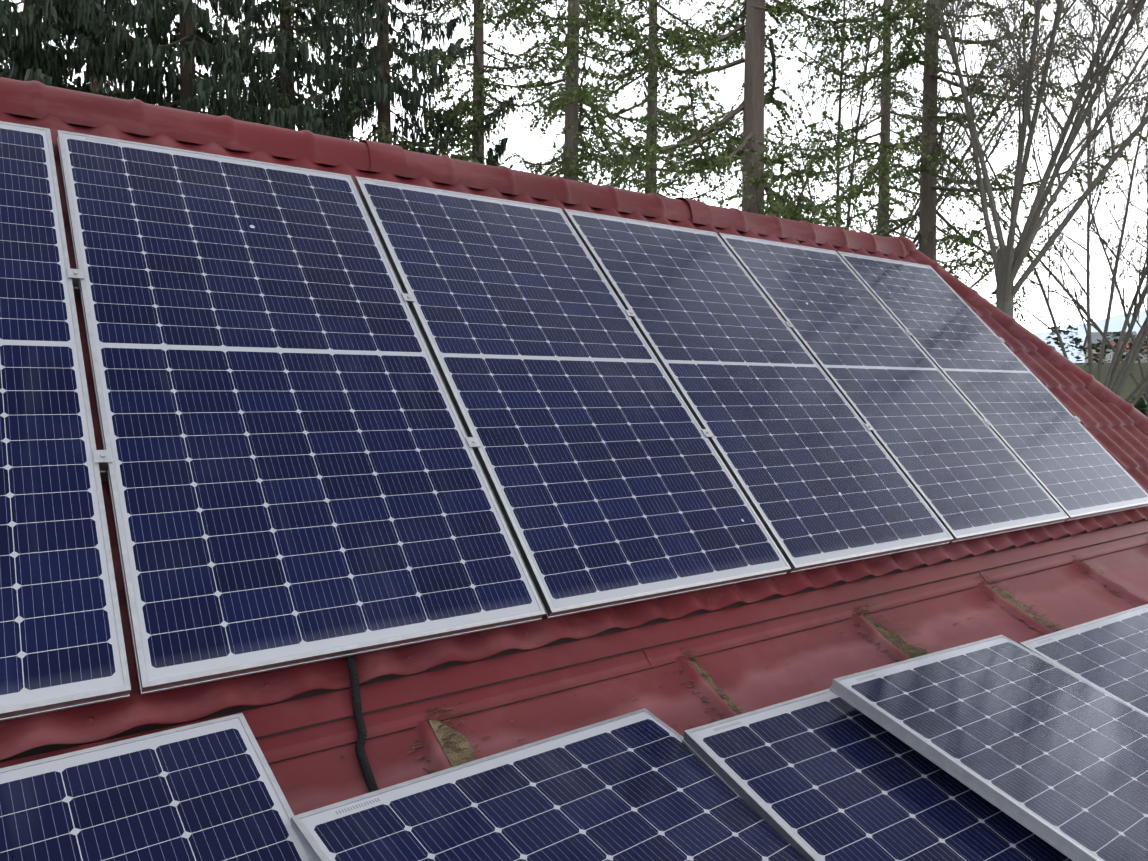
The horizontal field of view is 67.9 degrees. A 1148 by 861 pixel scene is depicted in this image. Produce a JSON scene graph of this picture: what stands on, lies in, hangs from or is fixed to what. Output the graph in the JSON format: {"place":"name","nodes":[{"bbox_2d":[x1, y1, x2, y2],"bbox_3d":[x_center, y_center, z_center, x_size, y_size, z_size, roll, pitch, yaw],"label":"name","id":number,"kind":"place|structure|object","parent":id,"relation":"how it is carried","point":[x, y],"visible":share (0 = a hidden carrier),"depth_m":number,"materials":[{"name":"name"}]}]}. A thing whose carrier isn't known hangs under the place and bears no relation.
{"place":"outdoors","nodes":[
{"label":"outdoors","id":0,"kind":"place"},
{"bbox_2d":[202,0,408,143],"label":"larch tree","id":1,"kind":"object","parent":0,"point":[294,10],"visible":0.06,"depth_m":21.67,"materials":[{"name":"green plant"}]},
{"bbox_2d":[0,110,1147,761],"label":"roof","id":2,"kind":"structure","parent":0,"point":[1116,432],"depth_m":2.68,"materials":[{"name":"red metal"}]},
{"bbox_2d":[0,77,909,256],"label":"roof ridge cap","id":3,"kind":"object","parent":2,"relation":"on","point":[35,99],"visible":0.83,"depth_m":3.73,"materials":[{"name":"red metal"}]},
{"bbox_2d":[87,515,1126,722],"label":"roof screws","id":4,"kind":"object","parent":2,"relation":"in","point":[92,718],"visible":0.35,"depth_m":2.24,"materials":[{"name":"red metal"}]},
{"bbox_2d":[0,520,1147,767],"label":"roof flashing","id":5,"kind":"object","parent":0,"point":[298,728],"visible":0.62,"depth_m":2.54,"materials":[{"name":"red metal"}]},
{"bbox_2d":[0,0,1147,332],"label":"sky","id":6,"kind":"structure","parent":0,"point":[530,147],"materials":[{"name":"white"}]},
{"bbox_2d":[269,544,1147,815],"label":"roof sheet","id":7,"kind":"object","parent":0,"point":[748,681],"visible":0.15,"depth_m":2.72,"materials":[{"name":"red metal"}]},
{"bbox_2d":[340,536,1147,773],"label":"roof needle litter","id":8,"kind":"object","parent":7,"relation":"on","point":[458,749],"visible":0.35,"depth_m":2.62,"materials":[{"name":"brown plant"}]},
{"bbox_2d":[1033,311,1146,362],"bbox_3d":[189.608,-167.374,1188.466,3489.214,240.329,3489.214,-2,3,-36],"label":"hills","id":9,"kind":"structure","parent":0,"point":[1116,323],"depth_m":2027.43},
{"bbox_2d":[1074,362,1146,412],"bbox_3d":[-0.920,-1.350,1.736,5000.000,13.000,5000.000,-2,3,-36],"label":"ground","id":10,"kind":"structure","parent":0,"point":[1130,385],"depth_m":149.34,"materials":[{"name":"green plant"}]},
{"bbox_2d":[0,0,56,85],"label":"spruce tree","id":11,"kind":"object","parent":10,"relation":"on","point":[46,10],"visible":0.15,"depth_m":13.59,"materials":[{"name":"green plant"}]},
{"bbox_2d":[0,0,165,104],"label":"spruce tree","id":12,"kind":"object","parent":10,"relation":"on","point":[51,60],"visible":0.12,"depth_m":16.39,"materials":[{"name":"green plant"}]},
{"bbox_2d":[0,0,179,104],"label":"spruce tree","id":13,"kind":"object","parent":10,"relation":"on","point":[97,86],"visible":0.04,"depth_m":25.41,"materials":[{"name":"green plant"}]},
{"bbox_2d":[42,0,325,133],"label":"spruce tree","id":14,"kind":"object","parent":10,"relation":"on","point":[197,93],"visible":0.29,"depth_m":16.41,"materials":[{"name":"green plant"}]},
{"bbox_2d":[148,0,403,144],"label":"spruce tree","id":15,"kind":"object","parent":10,"relation":"on","point":[283,84],"visible":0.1,"depth_m":21.91,"materials":[{"name":"green plant"}]},
{"bbox_2d":[276,0,515,165],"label":"spruce tree","id":16,"kind":"object","parent":10,"relation":"on","point":[380,90],"visible":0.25,"depth_m":19.42,"materials":[{"name":"green plant"}]},
{"bbox_2d":[315,0,625,189],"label":"larch tree","id":17,"kind":"object","parent":10,"relation":"on","point":[476,141],"visible":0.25,"depth_m":19.78,"materials":[{"name":"green plant"}]},
{"bbox_2d":[425,0,724,196],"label":"larch tree","id":18,"kind":"object","parent":10,"relation":"on","point":[573,24],"visible":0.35,"depth_m":16.98,"materials":[{"name":"green plant"}]},
{"bbox_2d":[522,0,805,214],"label":"larch tree","id":19,"kind":"object","parent":10,"relation":"on","point":[652,108],"visible":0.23,"depth_m":24.22,"materials":[{"name":"green plant"}]},
{"bbox_2d":[519,0,939,236],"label":"larch tree","id":20,"kind":"object","parent":10,"relation":"on","point":[748,147],"visible":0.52,"depth_m":12.44,"materials":[{"name":"green plant"}]},
{"bbox_2d":[764,0,1036,307],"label":"larch tree","id":21,"kind":"object","parent":10,"relation":"on","point":[884,136],"visible":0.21,"depth_m":26.85,"materials":[{"name":"green plant"}]},
{"bbox_2d":[765,0,1147,322],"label":"larch tree","id":22,"kind":"object","parent":10,"relation":"on","point":[928,211],"visible":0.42,"depth_m":17.55,"materials":[{"name":"green plant"}]},
{"bbox_2d":[767,0,1147,299],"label":"tree","id":23,"kind":"object","parent":10,"relation":"on","point":[850,170],"visible":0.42,"depth_m":22.62,"materials":[{"name":"green plant"}]},
{"bbox_2d":[838,0,1147,316],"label":"bare tree","id":24,"kind":"object","parent":10,"relation":"on","point":[1007,262],"visible":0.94,"depth_m":13.87,"materials":[{"name":"grey plant"}]},
{"bbox_2d":[861,0,1147,405],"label":"bare tree","id":25,"kind":"object","parent":10,"relation":"on","point":[1134,350],"visible":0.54,"depth_m":20.14,"materials":[{"name":"grey plant"}]},
{"bbox_2d":[862,32,1147,416],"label":"bare tree","id":26,"kind":"object","parent":10,"relation":"on","point":[1112,347],"visible":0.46,"depth_m":24.52,"materials":[{"name":"grey plant"}]},
{"bbox_2d":[1044,318,1146,366],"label":"trees","id":27,"kind":"object","parent":10,"relation":"on","point":[1077,341],"visible":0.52,"depth_m":162.95,"materials":[{"name":"green plant"}]},
{"bbox_2d":[1083,331,1136,362],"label":"neighbour house","id":28,"kind":"structure","parent":10,"relation":"on","point":[1095,336],"depth_m":218.61,"materials":[{"name":"stone"}]},
{"bbox_2d":[1129,397,1146,415],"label":"hedge","id":29,"kind":"object","parent":10,"relation":"on","point":[1140,405],"visible":0.1,"depth_m":81.09,"materials":[{"name":"green plant"}]},
{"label":"house walls","id":30,"kind":"object","parent":10,"relation":"on","visible":0},
{"bbox_3d":[0.005,0.338,4.629,11.205,3.192,6.023,-2,3,-36],"label":"roof","id":31,"kind":"object","parent":30,"relation":"on","visible":0},
{"bbox_2d":[0,121,130,721],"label":"solar panel","id":32,"kind":"object","parent":31,"relation":"on","point":[62,645],"visible":1,"depth_m":2.05,"materials":[{"name":"glass"}]},
{"bbox_2d":[0,713,312,860],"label":"solar panel","id":33,"kind":"object","parent":31,"relation":"on","point":[210,790],"visible":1,"depth_m":1.61,"materials":[{"name":"glass"}]},
{"bbox_2d":[57,130,545,694],"bbox_3d":[-0.929,-0.241,2.682,1.038,1.549,1.460,-2,3,-36],"label":"solar panel","id":34,"kind":"object","parent":31,"relation":"on","point":[295,474],"visible":0.96,"depth_m":2.48,"materials":[{"name":"glass"}]},
{"bbox_2d":[345,655,378,792],"bbox_3d":[-0.463,0.674,1.958,0.040,0.622,0.857,-1,3,-29],"label":"cable conduit","id":35,"kind":"object","parent":31,"relation":"attached to","point":[368,776],"visible":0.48,"depth_m":2.06,"materials":[{"name":"black plastic"}]},
{"bbox_2d":[360,140,406,176],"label":"roof ridge","id":36,"kind":"object","parent":31,"relation":"on","point":[390,158],"visible":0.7,"depth_m":3.82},
{"bbox_2d":[354,176,790,618],"bbox_3d":[-0.071,-0.268,3.304,1.038,1.549,1.460,-2,3,-36],"label":"solar panel","id":37,"kind":"object","parent":31,"relation":"on","point":[611,481],"visible":0.96,"depth_m":3.13,"materials":[{"name":"glass"}]},
{"bbox_2d":[67,268,1079,481],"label":"panel clamps","id":38,"kind":"object","parent":31,"relation":"attached to","point":[102,458],"visible":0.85,"depth_m":2.53,"materials":[{"name":"metal"}]},
{"bbox_2d":[675,197,712,224],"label":"roof ridge","id":39,"kind":"object","parent":31,"relation":"on","point":[701,211],"visible":0.5,"depth_m":4.96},
{"bbox_2d":[563,209,953,572],"bbox_3d":[0.786,-0.296,3.926,1.038,1.549,1.460,-2,3,-36],"label":"solar panel","id":40,"kind":"object","parent":31,"relation":"on","point":[819,477],"visible":0.94,"depth_m":3.78,"materials":[{"name":"glass"}]},
{"bbox_2d":[682,688,1072,860],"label":"solar panel","id":41,"kind":"object","parent":31,"relation":"on","point":[826,775],"visible":0.71,"depth_m":2.13,"materials":[{"name":"glass"}]},
{"bbox_2d":[718,233,1068,542],"bbox_3d":[1.644,-0.323,4.548,1.038,1.549,1.460,-2,3,-36],"label":"solar panel","id":42,"kind":"object","parent":31,"relation":"on","point":[965,471],"visible":0.96,"depth_m":4.42,"materials":[{"name":"glass"}]},
{"bbox_2d":[896,236,916,250],"bbox_3d":[2.398,-1.368,6.293,0.250,0.125,0.244,-2,3,-36],"label":"hip end cap","id":43,"kind":"object","parent":31,"relation":"on","point":[909,244],"visible":0.42,"depth_m":6.20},
{"bbox_2d":[837,251,1147,520],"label":"solar panel","id":44,"kind":"object","parent":31,"relation":"on","point":[1071,464],"visible":0.88,"depth_m":5.06,"materials":[{"name":"glass"}]},
{"bbox_2d":[909,249,1147,434],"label":"roof hip cap","id":45,"kind":"object","parent":31,"relation":"attached to","point":[1094,387],"visible":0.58,"depth_m":6.04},
{"bbox_2d":[1019,604,1147,713],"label":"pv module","id":46,"kind":"object","parent":31,"relation":"on","point":[1109,653],"visible":0.75,"depth_m":3.12,"materials":[{"name":"glass"}]},
{"bbox_2d":[829,635,1147,860],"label":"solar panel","id":47,"kind":"object","parent":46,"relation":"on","point":[1054,755],"visible":1,"depth_m":2.35,"materials":[{"name":"glass"}]},
{"bbox_2d":[1104,338,1146,362],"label":"neighbour house","id":48,"kind":"structure","parent":0,"point":[1109,355],"depth_m":190.98,"materials":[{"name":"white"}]},
{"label":"solar panel rails","id":49,"kind":"object","parent":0,"visible":0},
{"bbox_2d":[290,708,807,860],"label":"solar panel","id":50,"kind":"object","parent":49,"relation":"on","point":[644,784],"visible":0.92,"depth_m":1.86,"materials":[{"name":"glass"}]}
]}

